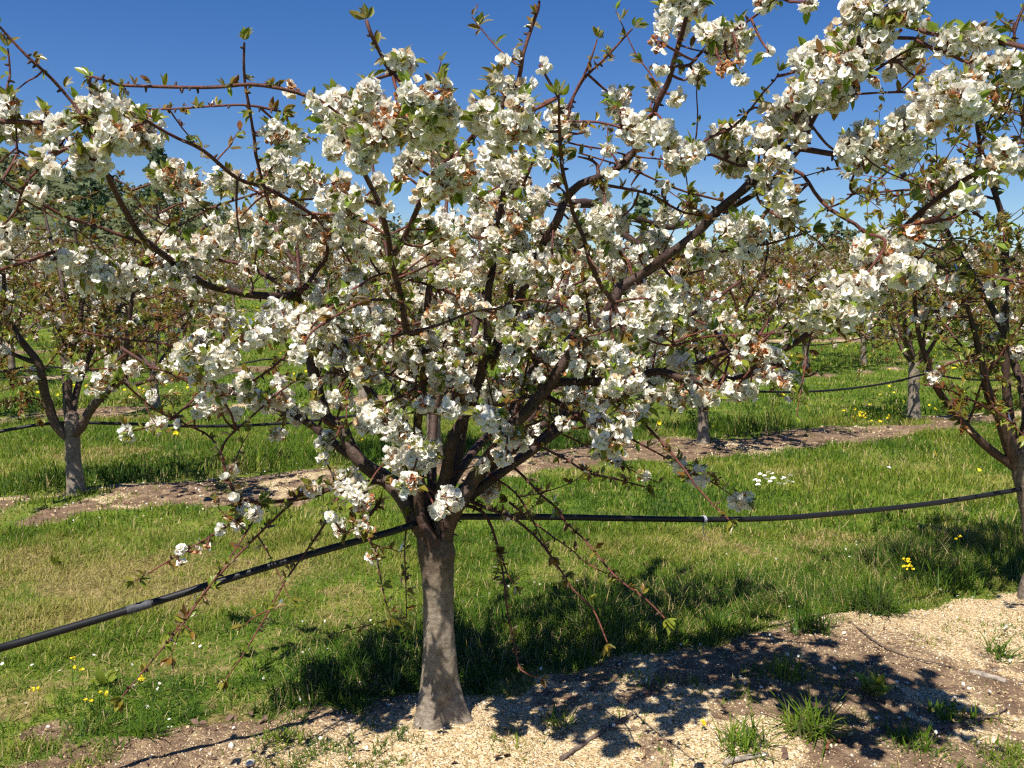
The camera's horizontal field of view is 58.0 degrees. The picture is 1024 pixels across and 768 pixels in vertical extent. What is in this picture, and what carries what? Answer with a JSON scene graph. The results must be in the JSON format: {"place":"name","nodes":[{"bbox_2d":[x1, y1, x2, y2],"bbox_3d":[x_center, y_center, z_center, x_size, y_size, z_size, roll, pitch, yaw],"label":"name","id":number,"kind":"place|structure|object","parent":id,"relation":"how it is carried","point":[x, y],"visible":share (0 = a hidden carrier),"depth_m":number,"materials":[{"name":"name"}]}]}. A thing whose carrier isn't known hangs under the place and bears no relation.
{"place":"outdoors","nodes":[
{"label":"outdoors","id":0,"kind":"place"},
{"bbox_2d":[0,166,380,252],"bbox_3d":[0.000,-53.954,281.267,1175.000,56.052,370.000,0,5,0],"label":"hill","id":1,"kind":"structure","parent":0,"point":[37,218],"depth_m":183.39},
{"bbox_2d":[0,265,1023,767],"bbox_3d":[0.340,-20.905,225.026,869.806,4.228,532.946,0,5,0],"label":"ground","id":2,"kind":"structure","parent":0,"point":[392,713],"depth_m":4.25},
{"bbox_2d":[4,230,27,257],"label":"cherry tree","id":3,"kind":"object","parent":2,"relation":"on","point":[18,244],"visible":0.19,"depth_m":36.68,"materials":[{"name":"white plant"}]},
{"bbox_2d":[0,251,43,317],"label":"cherry tree","id":4,"kind":"object","parent":2,"relation":"on","point":[23,272],"visible":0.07,"depth_m":27.99,"materials":[{"name":"white plant"}]},
{"bbox_2d":[28,686,40,716],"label":"yellow wildflower","id":5,"kind":"object","parent":2,"relation":"on","point":[33,689],"visible":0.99,"depth_m":3.65,"materials":[{"name":"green plant"}]},
{"bbox_2d":[10,220,69,281],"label":"cherry tree","id":6,"kind":"object","parent":2,"relation":"on","point":[25,233],"visible":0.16,"depth_m":42.34,"materials":[{"name":"white plant"}]},
{"bbox_2d":[0,233,80,375],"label":"cherry tree","id":7,"kind":"object","parent":2,"relation":"on","point":[24,329],"visible":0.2,"depth_m":17.82,"materials":[{"name":"white plant"}]},
{"bbox_2d":[0,225,90,307],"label":"cherry tree","id":8,"kind":"object","parent":2,"relation":"on","point":[32,273],"visible":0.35,"depth_m":13.64,"materials":[{"name":"white plant"}]},
{"bbox_2d":[49,555,61,564],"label":"leafy weed","id":9,"kind":"object","parent":2,"relation":"on","point":[56,560],"visible":1,"depth_m":5.79,"materials":[{"name":"green plant"}]},
{"bbox_2d":[10,236,114,297],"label":"cherry tree","id":10,"kind":"object","parent":2,"relation":"on","point":[20,250],"visible":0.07,"depth_m":32.94,"materials":[{"name":"white plant"}]},
{"bbox_2d":[70,657,83,693],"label":"yellow wildflower","id":11,"kind":"object","parent":2,"relation":"on","point":[74,666],"visible":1,"depth_m":3.84,"materials":[{"name":"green plant"}]},
{"bbox_2d":[5,239,157,348],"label":"cherry tree","id":12,"kind":"object","parent":2,"relation":"on","point":[131,259],"visible":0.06,"depth_m":22.85,"materials":[{"name":"white plant"}]},
{"bbox_2d":[52,218,123,256],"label":"cherry tree","id":13,"kind":"object","parent":2,"relation":"on","point":[59,233],"visible":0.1,"depth_m":38.10,"materials":[{"name":"white plant"}]},
{"bbox_2d":[72,177,109,245],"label":"pine tree","id":14,"kind":"object","parent":2,"relation":"on","point":[84,186],"visible":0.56,"depth_m":93.10,"materials":[{"name":"plant"}]},
{"bbox_2d":[83,690,107,715],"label":"yellow wildflower","id":15,"kind":"object","parent":2,"relation":"on","point":[105,693],"visible":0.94,"depth_m":3.62,"materials":[{"name":"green plant"}]},
{"bbox_2d":[87,669,120,684],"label":"leafy weed","id":16,"kind":"object","parent":2,"relation":"on","point":[103,677],"visible":0.99,"depth_m":3.92,"materials":[{"name":"green plant"}]},
{"bbox_2d":[73,226,138,257],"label":"cherry tree","id":17,"kind":"object","parent":2,"relation":"on","point":[104,244],"visible":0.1,"depth_m":44.05,"materials":[{"name":"white plant"}]},
{"bbox_2d":[65,241,156,306],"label":"cherry tree","id":18,"kind":"object","parent":2,"relation":"on","point":[129,245],"visible":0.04,"depth_m":29.40,"materials":[{"name":"white plant"}]},
{"bbox_2d":[0,168,230,495],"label":"cherry tree","id":19,"kind":"object","parent":2,"relation":"on","point":[71,429],"visible":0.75,"depth_m":7.50,"materials":[{"name":"white plant"}]},
{"bbox_2d":[0,373,1014,432],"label":"irrigation hose","id":20,"kind":"object","parent":19,"relation":"attached to","point":[213,426],"visible":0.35,"depth_m":8.36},
{"bbox_2d":[30,267,239,407],"bbox_3d":[-5.830,-0.713,13.593,2.389,2.407,3.634,3,6,28],"label":"cherry tree","id":21,"kind":"object","parent":2,"relation":"on","point":[96,301],"visible":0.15,"depth_m":13.86,"materials":[{"name":"white plant"}]},
{"bbox_2d":[132,675,145,699],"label":"yellow wildflower","id":22,"kind":"object","parent":2,"relation":"on","point":[141,678],"visible":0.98,"depth_m":3.81,"materials":[{"name":"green plant"}]},
{"bbox_2d":[114,235,170,306],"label":"cherry tree","id":23,"kind":"object","parent":2,"relation":"on","point":[149,281],"visible":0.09,"depth_m":34.00,"materials":[{"name":"white plant"}]},
{"bbox_2d":[111,707,185,738],"bbox_3d":[-1.388,1.300,3.529,0.263,0.168,0.300,0,5,0],"label":"grass tuft","id":24,"kind":"object","parent":2,"relation":"on","point":[145,732],"visible":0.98,"depth_m":3.49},
{"bbox_2d":[139,145,173,225],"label":"pine tree","id":25,"kind":"object","parent":2,"relation":"on","point":[156,155],"visible":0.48,"depth_m":88.01,"materials":[{"name":"plant"}]},
{"bbox_2d":[120,262,231,352],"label":"cherry tree","id":26,"kind":"object","parent":2,"relation":"on","point":[184,330],"visible":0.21,"depth_m":18.77,"materials":[{"name":"white plant"}]},
{"bbox_2d":[190,719,207,725],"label":"dead leaf","id":27,"kind":"object","parent":2,"relation":"on","point":[201,723],"visible":1,"depth_m":3.60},
{"bbox_2d":[151,255,248,329],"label":"cherry tree","id":28,"kind":"object","parent":2,"relation":"on","point":[234,280],"visible":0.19,"depth_m":25.32,"materials":[{"name":"white plant"}]},
{"bbox_2d":[168,247,246,304],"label":"cherry tree","id":29,"kind":"object","parent":2,"relation":"on","point":[231,257],"visible":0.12,"depth_m":30.62,"materials":[{"name":"white plant"}]},
{"bbox_2d":[225,714,236,720],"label":"dead leaf","id":30,"kind":"object","parent":2,"relation":"on","point":[228,717],"visible":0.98,"depth_m":3.67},
{"bbox_2d":[203,252,265,308],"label":"cherry tree","id":31,"kind":"object","parent":2,"relation":"on","point":[233,297],"visible":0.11,"depth_m":35.91,"materials":[{"name":"white plant"}]},
{"bbox_2d":[215,234,271,287],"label":"cherry tree","id":32,"kind":"object","parent":2,"relation":"on","point":[249,240],"visible":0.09,"depth_m":47.42,"materials":[{"name":"white plant"}]},
{"bbox_2d":[245,759,254,766],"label":"stone","id":33,"kind":"object","parent":2,"relation":"on","point":[249,762],"visible":1,"depth_m":3.24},
{"bbox_2d":[221,249,287,289],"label":"cherry tree","id":34,"kind":"object","parent":2,"relation":"on","point":[250,282],"visible":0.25,"depth_m":41.70,"materials":[{"name":"white plant"}]},
{"bbox_2d":[242,723,306,755],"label":"grass tuft","id":35,"kind":"object","parent":2,"relation":"on","point":[299,736],"visible":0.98,"depth_m":3.43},
{"bbox_2d":[263,241,349,308],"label":"cherry tree","id":36,"kind":"object","parent":2,"relation":"on","point":[332,265],"visible":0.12,"depth_m":25.73,"materials":[{"name":"white plant"}]},
{"bbox_2d":[250,255,362,308],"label":"cherry tree","id":37,"kind":"object","parent":2,"relation":"on","point":[261,269],"visible":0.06,"depth_m":31.52,"materials":[{"name":"white plant"}]},
{"bbox_2d":[265,241,350,284],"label":"cherry tree","id":38,"kind":"object","parent":2,"relation":"on","point":[290,263],"visible":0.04,"depth_m":37.04,"materials":[{"name":"white plant"}]},
{"bbox_2d":[256,215,413,346],"bbox_3d":[-3.841,-2.027,20.803,3.971,3.410,2.958,-1,5,-14],"label":"cherry tree","id":39,"kind":"object","parent":2,"relation":"on","point":[288,268],"visible":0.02,"depth_m":21.18,"materials":[{"name":"white plant"}]},
{"bbox_2d":[259,249,450,397],"bbox_3d":[-2.469,-1.028,15.815,2.635,2.655,4.009,-4,7,-38],"label":"cherry tree","id":40,"kind":"object","parent":2,"relation":"on","point":[362,392],"visible":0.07,"depth_m":15.30,"materials":[{"name":"white plant"}]},
{"bbox_2d":[330,691,384,715],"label":"grass tuft","id":41,"kind":"object","parent":2,"relation":"on","point":[350,703],"visible":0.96,"depth_m":3.71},
{"bbox_2d":[244,127,598,464],"bbox_3d":[-0.826,-0.781,9.260,3.445,3.379,2.443,0,5,0],"label":"cherry tree","id":42,"kind":"object","parent":2,"relation":"on","point":[373,345],"visible":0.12,"depth_m":8.98,"materials":[{"name":"white plant"}]},
{"bbox_2d":[415,239,531,344],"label":"cherry tree","id":43,"kind":"object","parent":2,"relation":"on","point":[467,323],"visible":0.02,"depth_m":22.42,"materials":[{"name":"white plant"}]},
{"bbox_2d":[459,663,505,683],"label":"grass tuft","id":44,"kind":"object","parent":2,"relation":"on","point":[478,673],"visible":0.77,"depth_m":3.96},
{"bbox_2d":[0,462,1014,761],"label":"fallen petals","id":45,"kind":"object","parent":2,"relation":"on","point":[540,668],"visible":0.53,"depth_m":4.04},
{"bbox_2d":[0,0,1023,730],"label":"cherry tree","id":46,"kind":"object","parent":2,"relation":"on","point":[360,128],"visible":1,"depth_m":2.84,"materials":[{"name":"white plant"}]},
{"bbox_2d":[0,487,1021,652],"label":"irrigation hose","id":47,"kind":"object","parent":46,"relation":"hanging from","point":[97,619],"visible":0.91,"depth_m":3.39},
{"bbox_2d":[0,264,1023,767],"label":"grass","id":48,"kind":"structure","parent":2,"relation":"on","point":[574,626],"depth_m":5.90,"materials":[{"name":"plant"}]},
{"bbox_2d":[0,147,1023,287],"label":"woodland","id":49,"kind":"object","parent":2,"relation":"on","point":[420,236],"visible":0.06,"depth_m":189.03,"materials":[{"name":"green plant"}]},
{"bbox_2d":[22,301,1021,471],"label":"yellow flowers","id":50,"kind":"object","parent":2,"relation":"on","point":[658,423],"visible":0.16,"depth_m":15.37,"materials":[{"name":"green plant"}]},
{"bbox_2d":[501,617,567,645],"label":"grass tuft","id":51,"kind":"object","parent":2,"relation":"on","point":[518,631],"visible":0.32,"depth_m":4.53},
{"bbox_2d":[484,260,595,305],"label":"cherry tree","id":52,"kind":"object","parent":2,"relation":"on","point":[517,284],"visible":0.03,"depth_m":29.57,"materials":[{"name":"white plant"}]},
{"bbox_2d":[483,258,606,371],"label":"cherry tree","id":53,"kind":"object","parent":2,"relation":"on","point":[552,341],"visible":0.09,"depth_m":16.82,"materials":[{"name":"white plant"}]},
{"bbox_2d":[537,699,589,738],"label":"grass tuft","id":54,"kind":"object","parent":2,"relation":"on","point":[563,716],"visible":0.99,"depth_m":3.52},
{"bbox_2d":[542,252,616,315],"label":"cherry tree","id":55,"kind":"object","parent":2,"relation":"on","point":[576,288],"visible":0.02,"depth_m":24.71,"materials":[{"name":"white plant"}]},
{"bbox_2d":[566,641,612,671],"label":"grass tuft","id":56,"kind":"object","parent":2,"relation":"on","point":[577,665],"visible":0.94,"depth_m":4.14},
{"bbox_2d":[559,712,635,760],"bbox_3d":[0.337,1.304,3.388,0.428,0.048,0.098,-5,7,-43],"label":"fallen stick","id":57,"kind":"object","parent":2,"relation":"on","point":[564,756],"visible":1,"depth_m":3.40,"materials":[{"name":"brown wood"}]},
{"bbox_2d":[530,264,675,346],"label":"cherry tree","id":58,"kind":"object","parent":2,"relation":"on","point":[601,336],"visible":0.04,"depth_m":17.16,"materials":[{"name":"white plant"}]},
{"bbox_2d":[0,333,1023,372],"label":"irrigation hose","id":59,"kind":"object","parent":58,"relation":"attached to","point":[388,363],"visible":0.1,"depth_m":14.69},
{"bbox_2d":[633,194,656,248],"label":"pine tree","id":60,"kind":"object","parent":2,"relation":"on","point":[643,204],"visible":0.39,"depth_m":64.78,"materials":[{"name":"plant"}]},
{"bbox_2d":[628,254,722,341],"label":"cherry tree","id":61,"kind":"object","parent":2,"relation":"on","point":[707,284],"visible":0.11,"depth_m":24.64,"materials":[{"name":"white plant"}]},
{"bbox_2d":[658,260,737,313],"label":"cherry tree","id":62,"kind":"object","parent":2,"relation":"on","point":[732,279],"visible":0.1,"depth_m":32.58,"materials":[{"name":"white plant"}]},
{"bbox_2d":[673,256,745,279],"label":"cherry tree","id":63,"kind":"object","parent":2,"relation":"on","point":[735,260],"visible":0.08,"depth_m":39.48,"materials":[{"name":"white plant"}]},
{"bbox_2d":[670,603,775,640],"bbox_3d":[1.008,1.146,4.453,0.498,0.172,0.484,-4,7,-41],"label":"weed clump","id":64,"kind":"object","parent":2,"relation":"on","point":[727,621],"visible":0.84,"depth_m":4.49,"materials":[{"name":"green plant"}]},
{"bbox_2d":[600,209,856,443],"bbox_3d":[2.208,-0.648,10.597,3.084,2.862,3.274,4,7,38],"label":"cherry tree","id":65,"kind":"object","parent":2,"relation":"on","point":[700,351],"visible":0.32,"depth_m":10.09,"materials":[{"name":"white plant"}]},
{"bbox_2d":[722,752,768,765],"bbox_3d":[0.823,1.316,3.245,0.184,0.033,0.026,-2,5,-17],"label":"fallen stick","id":66,"kind":"object","parent":2,"relation":"on","point":[740,758],"visible":0.92,"depth_m":3.23,"materials":[{"name":"brown wood"}]},
{"bbox_2d":[704,703,802,767],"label":"grass tuft","id":67,"kind":"object","parent":2,"relation":"on","point":[745,739],"visible":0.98,"depth_m":3.33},
{"bbox_2d":[711,392,809,436],"bbox_3d":[2.957,0.325,11.238,1.660,0.603,1.224,0,5,0],"label":"weed clump","id":68,"kind":"object","parent":2,"relation":"on","point":[745,425],"visible":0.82,"depth_m":11.17,"materials":[{"name":"green plant"}]},
{"bbox_2d":[719,238,806,310],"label":"cherry tree","id":69,"kind":"object","parent":2,"relation":"on","point":[732,260],"visible":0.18,"depth_m":40.79,"materials":[{"name":"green plant"}]},
{"bbox_2d":[730,256,831,321],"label":"cherry tree","id":70,"kind":"object","parent":2,"relation":"on","point":[768,284],"visible":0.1,"depth_m":33.52,"materials":[{"name":"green plant"}]},
{"bbox_2d":[714,251,848,340],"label":"cherry tree","id":71,"kind":"object","parent":2,"relation":"on","point":[770,301],"visible":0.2,"depth_m":26.96,"materials":[{"name":"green plant"}]},
{"bbox_2d":[750,643,815,681],"bbox_3d":[1.188,1.209,3.940,0.276,0.161,0.357,5,7,42],"label":"grass tuft","id":72,"kind":"object","parent":2,"relation":"on","point":[779,668],"visible":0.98,"depth_m":3.93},
{"bbox_2d":[781,746,787,758],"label":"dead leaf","id":73,"kind":"object","parent":2,"relation":"on","point":[784,752],"visible":1,"depth_m":3.28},
{"bbox_2d":[762,250,831,272],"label":"cherry tree","id":74,"kind":"object","parent":2,"relation":"on","point":[794,256],"visible":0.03,"depth_m":55.52,"materials":[{"name":"green plant"}]},
{"bbox_2d":[753,595,844,636],"bbox_3d":[1.420,1.113,4.450,0.492,0.197,0.429,0,5,0],"label":"weed clump","id":75,"kind":"object","parent":2,"relation":"on","point":[809,620],"visible":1,"depth_m":4.44,"materials":[{"name":"green plant"}]},
{"bbox_2d":[768,244,832,277],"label":"cherry tree","id":76,"kind":"object","parent":2,"relation":"on","point":[806,253],"visible":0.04,"depth_m":48.67,"materials":[{"name":"green plant"}]},
{"bbox_2d":[762,247,849,292],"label":"cherry tree","id":77,"kind":"object","parent":2,"relation":"on","point":[825,258],"visible":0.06,"depth_m":42.39,"materials":[{"name":"green plant"}]},
{"bbox_2d":[757,682,876,761],"bbox_3d":[1.132,1.252,3.452,0.488,0.226,0.423,4,6,34],"label":"grass tuft","id":78,"kind":"object","parent":2,"relation":"on","point":[808,724],"visible":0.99,"depth_m":3.47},
{"bbox_2d":[733,255,900,368],"bbox_3d":[6.665,-1.423,19.311,3.912,2.591,2.571,1,5,9],"label":"cherry tree","id":79,"kind":"object","parent":2,"relation":"on","point":[804,348],"visible":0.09,"depth_m":19.57,"materials":[{"name":"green plant"}]},
{"bbox_2d":[798,239,836,261],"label":"cherry tree","id":80,"kind":"object","parent":2,"relation":"on","point":[813,256],"visible":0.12,"depth_m":64.60,"materials":[{"name":"white plant"}]},
{"bbox_2d":[807,246,847,291],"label":"cherry tree","id":81,"kind":"object","parent":2,"relation":"on","point":[838,259],"visible":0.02,"depth_m":35.04,"materials":[{"name":"green plant"}]},
{"bbox_2d":[825,737,840,749],"bbox_3d":[1.168,1.314,3.377,0.116,0.025,0.039,-5,7,-43],"label":"bark strip","id":82,"kind":"object","parent":2,"relation":"on","point":[828,742],"visible":0.99,"depth_m":3.38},
{"bbox_2d":[817,217,857,265],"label":"broadleaf tree","id":83,"kind":"object","parent":2,"relation":"on","point":[826,236],"visible":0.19,"depth_m":79.06,"materials":[{"name":"plant"}]},
{"bbox_2d":[787,236,943,364],"bbox_3d":[8.042,-1.918,21.018,3.712,3.188,2.765,2,6,22],"label":"cherry tree","id":84,"kind":"object","parent":2,"relation":"on","point":[863,340],"visible":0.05,"depth_m":20.92,"materials":[{"name":"green plant"}]},
{"bbox_2d":[852,411,889,432],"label":"yellow wildflower","id":85,"kind":"object","parent":2,"relation":"on","point":[859,414],"visible":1,"depth_m":11.26,"materials":[{"name":"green plant"}]},
{"bbox_2d":[815,565,933,617],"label":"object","id":86,"kind":"object","parent":2,"relation":"on","point":[876,605],"visible":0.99,"depth_m":4.76,"materials":[{"name":"green plant"}]},
{"bbox_2d":[854,669,894,696],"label":"leafy weed","id":87,"kind":"object","parent":2,"relation":"on","point":[872,685],"visible":1,"depth_m":3.74,"materials":[{"name":"green plant"}]},
{"bbox_2d":[849,621,953,666],"bbox_3d":[1.762,1.216,4.304,0.131,0.041,0.571,-3,6,-30],"label":"fallen stick","id":88,"kind":"object","parent":2,"relation":"on","point":[870,637],"visible":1,"depth_m":4.21,"materials":[{"name":"brown wood"}]},
{"bbox_2d":[781,3,1023,599],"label":"cherry tree","id":89,"kind":"object","parent":2,"relation":"on","point":[1006,359],"visible":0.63,"depth_m":4.67,"materials":[{"name":"white plant"}]},
{"bbox_2d":[901,558,914,593],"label":"yellow wildflower","id":90,"kind":"object","parent":2,"relation":"on","point":[909,564],"visible":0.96,"depth_m":5.06,"materials":[{"name":"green plant"}]},
{"bbox_2d":[815,209,1010,419],"bbox_3d":[5.282,-0.874,12.457,2.193,2.981,2.855,0,5,0],"label":"cherry tree","id":91,"kind":"object","parent":2,"relation":"on","point":[913,407],"visible":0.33,"depth_m":12.15,"materials":[{"name":"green plant"}]},
{"bbox_2d":[872,720,958,753],"bbox_3d":[1.472,1.307,3.415,0.324,0.105,0.234,0,5,0],"label":"grass tuft","id":92,"kind":"object","parent":2,"relation":"on","point":[910,742],"visible":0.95,"depth_m":3.41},
{"bbox_2d":[895,550,992,594],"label":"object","id":93,"kind":"object","parent":2,"relation":"on","point":[953,583],"visible":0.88,"depth_m":5.25,"materials":[{"name":"green plant"}]},
{"bbox_2d":[918,694,989,726],"bbox_3d":[1.722,1.293,3.598,0.234,0.140,0.293,0,5,0],"label":"grass tuft","id":94,"kind":"object","parent":2,"relation":"on","point":[948,713],"visible":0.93,"depth_m":3.62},
{"bbox_2d":[917,247,991,331],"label":"cherry tree","id":95,"kind":"object","parent":2,"relation":"on","point":[941,292],"visible":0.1,"depth_m":29.54,"materials":[{"name":"green plant"}]},
{"bbox_2d":[923,709,999,739],"bbox_3d":[1.772,1.316,3.524,0.518,0.033,0.113,-3,6,-32],"label":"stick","id":96,"kind":"object","parent":2,"relation":"on","point":[949,729],"visible":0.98,"depth_m":3.50,"materials":[{"name":"brown wood"}]},
{"bbox_2d":[929,707,1017,731],"bbox_3d":[1.821,1.308,3.568,0.490,0.044,0.122,-3,6,-29],"label":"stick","id":97,"kind":"object","parent":2,"relation":"on","point":[940,727],"visible":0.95,"depth_m":3.54,"materials":[{"name":"brown wood"}]},
{"bbox_2d":[929,248,1023,334],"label":"cherry tree","id":98,"kind":"object","parent":2,"relation":"on","point":[1013,292],"visible":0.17,"depth_m":22.75,"materials":[{"name":"green plant"}]},
{"bbox_2d":[969,669,1006,682],"bbox_3d":[2.078,1.276,4.031,0.034,0.031,0.158,-5,7,-44],"label":"fallen stick","id":99,"kind":"object","parent":2,"relation":"on","point":[988,676],"visible":1,"depth_m":4.02,"materials":[{"name":"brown wood"}]},
{"bbox_2d":[962,732,1023,767],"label":"grass tuft","id":100,"kind":"object","parent":2,"relation":"on","point":[1017,756],"visible":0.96,"depth_m":3.34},
{"bbox_2d":[971,268,1023,357],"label":"cherry tree","id":101,"kind":"object","parent":2,"relation":"on","point":[1016,318],"visible":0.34,"depth_m":13.38,"materials":[{"name":"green plant"}]},
{"bbox_2d":[972,263,1023,312],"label":"cherry tree","id":102,"kind":"object","parent":2,"relation":"on","point":[973,266],"visible":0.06,"depth_m":30.98,"materials":[{"name":"green plant"}]},
{"bbox_2d":[973,629,1023,666],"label":"grass tuft","id":103,"kind":"object","parent":2,"relation":"on","point":[999,654],"visible":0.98,"depth_m":4.25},
{"bbox_2d":[978,246,1022,287],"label":"cherry tree","id":104,"kind":"object","parent":2,"relation":"on","point":[999,254],"visible":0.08,"depth_m":39.87,"materials":[{"name":"green plant"}]},
{"bbox_2d":[978,237,1022,274],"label":"cherry tree","id":105,"kind":"object","parent":2,"relation":"on","point":[993,257],"visible":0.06,"depth_m":48.34,"materials":[{"name":"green plant"}]},
{"bbox_2d":[0,0,1023,254],"label":"sky","id":106,"kind":"structure","parent":0,"point":[310,43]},
{"bbox_2d":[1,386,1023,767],"bbox_3d":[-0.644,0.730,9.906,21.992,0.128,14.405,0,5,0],"label":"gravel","id":107,"kind":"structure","parent":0,"point":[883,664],"depth_m":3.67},
{"bbox_2d":[3,424,1021,767],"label":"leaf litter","id":108,"kind":"object","parent":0,"point":[599,664],"visible":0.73,"depth_m":3.84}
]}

